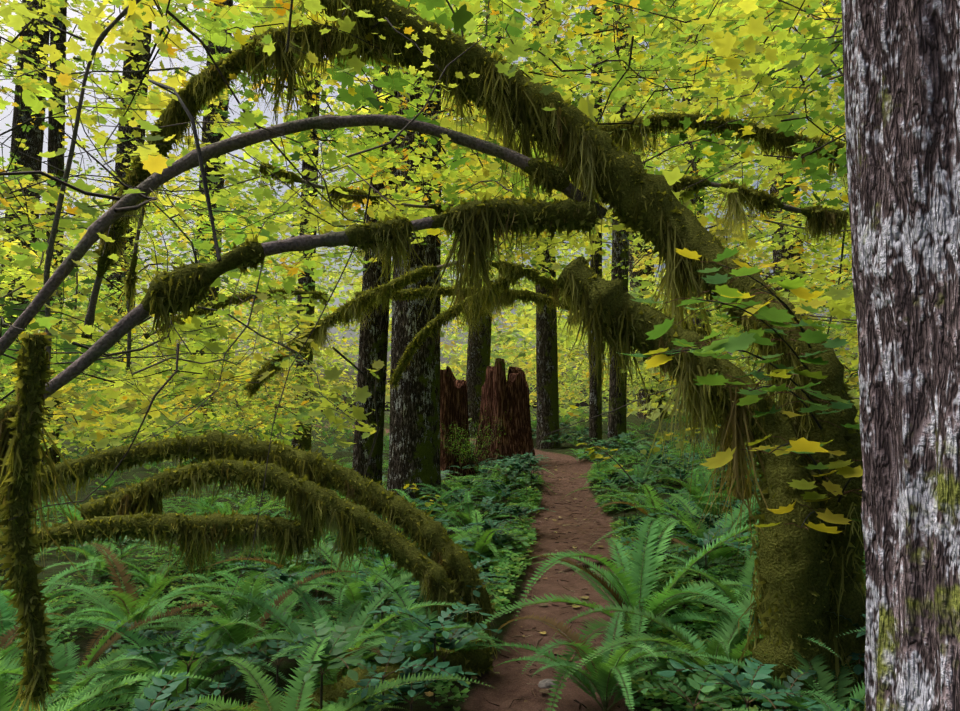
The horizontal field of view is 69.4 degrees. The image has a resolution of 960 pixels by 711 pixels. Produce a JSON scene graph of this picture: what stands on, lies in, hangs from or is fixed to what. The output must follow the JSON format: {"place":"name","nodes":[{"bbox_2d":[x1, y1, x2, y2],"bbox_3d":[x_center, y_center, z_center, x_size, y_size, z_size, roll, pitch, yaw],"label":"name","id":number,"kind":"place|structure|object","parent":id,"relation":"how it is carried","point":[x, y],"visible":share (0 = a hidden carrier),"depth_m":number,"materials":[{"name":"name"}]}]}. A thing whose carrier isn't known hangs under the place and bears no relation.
{"place":"outdoors","nodes":[
{"label":"outdoors","id":0,"kind":"place"},
{"bbox_2d":[43,0,140,377],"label":"tall maple stem","id":1,"kind":"object","parent":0,"point":[98,42],"visible":0.85,"depth_m":4.41,"materials":[{"name":"brown wood"}]},
{"bbox_2d":[84,275,102,326],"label":"branch","id":2,"kind":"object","parent":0,"point":[89,318],"depth_m":5.14,"materials":[{"name":"wood"}]},
{"bbox_2d":[126,252,136,298],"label":"maple stem moss","id":3,"kind":"object","parent":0,"point":[133,263],"visible":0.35,"depth_m":5.40,"materials":[{"name":"green plant"}]},
{"bbox_2d":[81,23,506,338],"bbox_3d":[-1.400,-1.188,4.682,3.377,2.034,0.324,-2,-5,17],"label":"moss coat","id":4,"kind":"object","parent":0,"point":[102,269],"visible":0.29,"depth_m":4.57,"materials":[{"name":"green plant"}]},
{"bbox_2d":[301,179,428,207],"bbox_3d":[-0.843,-1.568,6.956,2.693,0.635,0.065,0,-5,-3],"label":"branch","id":5,"kind":"object","parent":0,"point":[303,181],"visible":0.19,"depth_m":6.96,"materials":[{"name":"brown plant"}]},
{"bbox_2d":[245,260,524,391],"bbox_3d":[-1.148,-0.353,8.409,3.391,1.619,0.181,0,-5,1],"label":"maple moss coat","id":6,"kind":"object","parent":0,"point":[414,277],"visible":0.52,"depth_m":8.39,"materials":[{"name":"green plant"}]},
{"bbox_2d":[0,0,858,420],"label":"sky","id":7,"kind":"structure","parent":0,"point":[166,62],"materials":[{"name":"white"}]},
{"bbox_2d":[0,402,865,710],"bbox_3d":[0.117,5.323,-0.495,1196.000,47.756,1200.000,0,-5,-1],"label":"ground","id":8,"kind":"structure","parent":0,"point":[508,684],"depth_m":6.80,"materials":[{"name":"green plant"}]},
{"bbox_2d":[0,0,49,401],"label":"tree trunk","id":9,"kind":"object","parent":8,"relation":"on","point":[35,133],"visible":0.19,"depth_m":26.50,"materials":[{"name":"brown wood"}]},
{"bbox_2d":[41,0,66,464],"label":"tree trunk","id":10,"kind":"object","parent":8,"relation":"on","point":[55,138],"visible":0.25,"depth_m":16.92,"materials":[{"name":"brown wood"}]},
{"bbox_2d":[90,2,151,447],"bbox_3d":[-15.539,-16.840,31.238,2.157,41.824,1.559,-3,-6,34],"label":"tree trunk","id":11,"kind":"object","parent":8,"relation":"on","point":[119,165],"visible":0.15,"depth_m":30.19,"materials":[{"name":"brown wood"}]},
{"bbox_2d":[126,18,267,366],"bbox_3d":[-2.082,-1.460,5.363,1.388,3.086,0.126,-1,-5,11],"label":"tall maple stem","id":12,"kind":"object","parent":8,"relation":"on","point":[128,303],"visible":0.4,"depth_m":5.39,"materials":[{"name":"brown plant"}]},
{"bbox_2d":[181,0,232,464],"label":"tree trunk","id":13,"kind":"object","parent":8,"relation":"on","point":[214,139],"visible":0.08,"depth_m":20.15,"materials":[{"name":"brown wood"}]},
{"bbox_2d":[0,114,607,356],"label":"arching branch","id":14,"kind":"object","parent":8,"relation":"on","point":[110,216],"visible":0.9,"depth_m":3.81,"materials":[{"name":"grey plant"}]},
{"bbox_2d":[292,11,321,451],"bbox_3d":[-5.997,-17.264,25.242,0.761,42.029,1.554,2,-5,-21],"label":"tree trunk","id":15,"kind":"object","parent":8,"relation":"on","point":[305,443],"visible":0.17,"depth_m":23.96,"materials":[{"name":"brown wood"}]},
{"bbox_2d":[242,639,492,710],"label":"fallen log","id":16,"kind":"object","parent":8,"relation":"on","point":[481,657],"visible":0.42,"depth_m":3.78,"materials":[{"name":"green plant"}]},
{"bbox_2d":[352,66,396,500],"bbox_3d":[-1.170,-18.191,13.125,2.165,42.305,0.612,-1,-5,16],"label":"tree trunk","id":17,"kind":"object","parent":8,"relation":"on","point":[373,343],"visible":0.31,"depth_m":11.50,"materials":[{"name":"brown plant"}]},
{"bbox_2d":[386,7,441,507],"bbox_3d":[-1.066,-18.201,13.500,1.009,42.220,2.515,0,-5,-1],"label":"tree trunk","id":18,"kind":"object","parent":8,"relation":"on","point":[414,442],"visible":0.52,"depth_m":10.92,"materials":[{"name":"brown plant"}]},
{"bbox_2d":[0,0,859,502],"bbox_3d":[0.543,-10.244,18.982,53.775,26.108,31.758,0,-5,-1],"label":"leaves","id":19,"kind":"object","parent":8,"relation":"on","point":[808,118],"visible":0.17,"depth_m":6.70,"materials":[{"name":"plant"}]},
{"bbox_2d":[44,216,432,398],"bbox_3d":[-0.849,-0.171,3.587,3.159,1.462,0.159,2,-5,-17],"label":"tree branch","id":20,"kind":"object","parent":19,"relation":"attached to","point":[117,332],"visible":0.35,"depth_m":3.30,"materials":[{"name":"grey wood"}]},
{"bbox_2d":[0,198,596,431],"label":"maple moss coat","id":21,"kind":"object","parent":20,"relation":"attached to","point":[233,259],"visible":0.42,"depth_m":3.68,"materials":[{"name":"green plant"}]},
{"bbox_2d":[437,260,469,269],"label":"branch","id":22,"kind":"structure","parent":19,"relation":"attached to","point":[439,267],"depth_m":8.42,"materials":[{"name":"green plant"}]},
{"bbox_2d":[598,113,844,151],"bbox_3d":[1.847,-1.747,5.508,2.376,0.339,0.161,0,-5,-1],"label":"maple moss coat","id":23,"kind":"object","parent":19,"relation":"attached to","point":[675,117],"visible":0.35,"depth_m":5.45,"materials":[{"name":"green plant"}]},
{"bbox_2d":[0,0,859,609],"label":"twigs","id":24,"kind":"object","parent":8,"relation":"on","point":[150,200],"visible":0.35,"depth_m":4.78,"materials":[{"name":"brown wood"}]},
{"bbox_2d":[0,443,864,710],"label":"plants","id":25,"kind":"object","parent":8,"relation":"on","point":[505,591],"visible":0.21,"depth_m":5.67,"materials":[{"name":"green plant"}]},
{"bbox_2d":[0,405,865,710],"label":"ferns","id":26,"kind":"object","parent":8,"relation":"on","point":[602,661],"visible":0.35,"depth_m":4.29,"materials":[{"name":"green plant"}]},
{"bbox_2d":[0,0,865,710],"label":"moss strands","id":27,"kind":"object","parent":8,"relation":"on","point":[474,242],"visible":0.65,"depth_m":4.19},
{"bbox_2d":[7,334,48,697],"bbox_3d":[-1.900,0.666,2.919,0.161,1.512,0.193,0,-5,-1],"label":"mossy trunk","id":28,"kind":"object","parent":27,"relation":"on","point":[23,553],"visible":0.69,"depth_m":2.89,"materials":[{"name":"green plant"}]},
{"bbox_2d":[0,512,314,551],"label":"branch","id":29,"kind":"object","parent":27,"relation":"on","point":[210,520],"visible":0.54,"depth_m":4.46,"materials":[{"name":"green plant"}]},
{"bbox_2d":[143,289,327,338],"bbox_3d":[-3.131,-0.533,8.901,2.332,0.652,0.159,0,-5,-1],"label":"branch","id":30,"kind":"object","parent":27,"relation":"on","point":[298,292],"visible":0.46,"depth_m":8.88,"materials":[{"name":"brown wood"}]},
{"bbox_2d":[1,430,494,623],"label":"maple moss coat","id":31,"kind":"object","parent":27,"relation":"on","point":[401,507],"visible":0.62,"depth_m":4.75,"materials":[{"name":"green plant"}]},
{"bbox_2d":[259,163,527,231],"bbox_3d":[-0.843,-1.575,6.953,2.707,0.692,0.149,0,-5,-1],"label":"maple moss coat","id":32,"kind":"object","parent":27,"relation":"on","point":[296,178],"visible":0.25,"depth_m":6.90,"materials":[{"name":"green plant"}]},
{"bbox_2d":[524,157,569,191],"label":"moss","id":33,"kind":"object","parent":27,"relation":"on","point":[532,165],"visible":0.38,"depth_m":4.06,"materials":[{"name":"green plant"}]},
{"bbox_2d":[567,314,715,339],"bbox_3d":[1.642,-0.304,7.129,1.498,0.382,0.258,-1,-5,14],"label":"branch","id":34,"kind":"object","parent":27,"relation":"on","point":[674,319],"visible":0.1,"depth_m":6.97,"materials":[{"name":"brown wood"}]},
{"bbox_2d":[674,176,848,221],"bbox_3d":[1.895,-1.126,5.013,1.532,0.332,0.119,0,-5,-1],"label":"maple moss coat","id":35,"kind":"object","parent":27,"relation":"on","point":[806,211],"visible":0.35,"depth_m":4.99,"materials":[{"name":"green plant"}]},
{"bbox_2d":[440,366,475,480],"bbox_3d":[-0.758,1.586,16.027,1.521,2.731,1.500,-4,-6,35],"label":"tree stump","id":36,"kind":"object","parent":8,"relation":"on","point":[453,401],"visible":0.38,"depth_m":15.60,"materials":[{"name":"brown wood"}]},
{"bbox_2d":[440,407,502,466],"bbox_3d":[-0.288,1.823,15.014,1.958,1.414,2.006,0,-5,-1],"label":"huckleberry","id":37,"kind":"object","parent":8,"relation":"on","point":[471,462],"depth_m":15.12,"materials":[{"name":"green plant"}]},
{"bbox_2d":[79,422,865,710],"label":"oregon grape","id":38,"kind":"object","parent":8,"relation":"on","point":[397,657],"depth_m":3.89,"materials":[{"name":"green plant"}]},
{"bbox_2d":[466,10,504,436],"bbox_3d":[0.658,-17.360,27.783,2.870,41.394,1.116,0,-5,-1],"label":"tree trunk","id":39,"kind":"object","parent":8,"relation":"on","point":[478,365],"visible":0.23,"depth_m":25.82,"materials":[{"name":"brown wood"}]},
{"bbox_2d":[473,358,537,473],"bbox_3d":[0.632,1.455,16.498,1.661,2.727,1.789,4,-6,-35],"label":"tree stump","id":40,"kind":"object","parent":8,"relation":"on","point":[505,401],"visible":0.85,"depth_m":16.04,"materials":[{"name":"brown wood"}]},
{"bbox_2d":[425,469,647,701],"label":"fallen leaves","id":41,"kind":"object","parent":8,"relation":"on","point":[430,693],"visible":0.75,"depth_m":4.75,"materials":[{"name":"brown plant"}]},
{"bbox_2d":[532,0,560,448],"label":"tree trunk","id":42,"kind":"object","parent":8,"relation":"on","point":[547,382],"visible":0.38,"depth_m":20.93,"materials":[{"name":"brown wood"}]},
{"bbox_2d":[444,459,654,710],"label":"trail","id":43,"kind":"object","parent":8,"relation":"on","point":[575,700],"depth_m":6.02,"materials":[{"name":"brown soil"}]},
{"bbox_2d":[553,557,627,574],"bbox_3d":[1.071,2.024,6.615,1.199,0.117,0.105,4,-6,-36],"label":"trail root","id":44,"kind":"object","parent":43,"relation":"on","point":[597,563],"visible":0.23,"depth_m":6.58,"materials":[{"name":"brown wood"}]},
{"bbox_2d":[588,4,601,447],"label":"tree trunk","id":45,"kind":"object","parent":8,"relation":"on","point":[595,423],"visible":0.31,"depth_m":19.10,"materials":[{"name":"brown wood"}]},
{"bbox_2d":[351,247,862,533],"bbox_3d":[0.325,0.809,5.964,2.110,2.066,7.427,2,-5,-21],"label":"vine maple","id":46,"kind":"object","parent":8,"relation":"on","point":[744,340],"depth_m":2.92,"materials":[{"name":"green plant"}]},
{"bbox_2d":[607,5,632,444],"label":"tree trunk","id":47,"kind":"object","parent":8,"relation":"on","point":[616,422],"visible":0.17,"depth_m":18.00,"materials":[{"name":"brown wood"}]},
{"bbox_2d":[611,5,667,419],"bbox_3d":[7.234,-17.062,34.699,3.875,40.775,1.586,2,-5,-18],"label":"tree trunk","id":48,"kind":"object","parent":8,"relation":"on","point":[642,393],"visible":0.06,"depth_m":33.14,"materials":[{"name":"brown wood"}]},
{"bbox_2d":[682,31,708,427],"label":"tree trunk","id":49,"kind":"object","parent":8,"relation":"on","point":[693,200],"depth_m":27.29,"materials":[{"name":"brown wood"}]},
{"bbox_2d":[763,43,806,410],"bbox_3d":[11.079,-17.652,26.167,1.507,41.094,1.576,0,-5,-1],"label":"tree trunk","id":50,"kind":"object","parent":8,"relation":"on","point":[776,254],"visible":0.08,"depth_m":24.65,"materials":[{"name":"brown wood"}]},
{"bbox_2d":[841,0,959,710],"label":"tree trunk","id":51,"kind":"object","parent":8,"relation":"on","point":[901,69],"visible":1,"depth_m":1.97,"materials":[{"name":"grey plant"}]},
{"bbox_2d":[391,274,515,384],"bbox_3d":[-0.297,-0.361,8.585,1.751,1.444,0.187,-1,-5,14],"label":"branch","id":52,"kind":"object","parent":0,"point":[423,330],"visible":0.46,"depth_m":8.59,"materials":[{"name":"green plant"}]},
{"bbox_2d":[320,0,865,710],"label":"maple moss coat","id":53,"kind":"object","parent":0,"point":[852,604],"visible":0.54,"depth_m":3.78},
{"bbox_2d":[524,266,742,488],"bbox_3d":[1.725,0.198,7.988,2.542,2.684,0.307,-2,-5,19],"label":"hanging moss","id":54,"kind":"object","parent":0,"point":[536,274],"visible":0.04,"depth_m":8.38,"materials":[{"name":"green plant"}]},
{"bbox_2d":[556,256,834,710],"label":"trunk","id":55,"kind":"object","parent":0,"point":[803,566],"visible":0.52,"depth_m":3.26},
{"bbox_2d":[709,182,800,213],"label":"branch","id":56,"kind":"object","parent":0,"point":[789,208],"visible":0.27,"depth_m":5.00,"materials":[{"name":"brown plant"}]},
{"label":"maple","id":57,"kind":"object","parent":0,"visible":0},
{"bbox_2d":[81,459,462,610],"bbox_3d":[-1.419,1.171,4.618,2.679,0.948,0.233,-1,-5,10],"label":"maple moss coat","id":58,"kind":"object","parent":57,"relation":"attached to","point":[410,553],"visible":0.5,"depth_m":4.54,"materials":[{"name":"green plant"}]},
{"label":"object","id":59,"kind":"object","parent":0,"visible":0},
{"bbox_2d":[355,286,569,309],"bbox_3d":[-0.192,-0.742,8.959,2.834,0.303,0.167,0,-5,-1],"label":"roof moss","id":60,"kind":"object","parent":59,"relation":"on","point":[423,291],"visible":0.4,"depth_m":8.91,"materials":[{"name":"green plant"}]}
]}

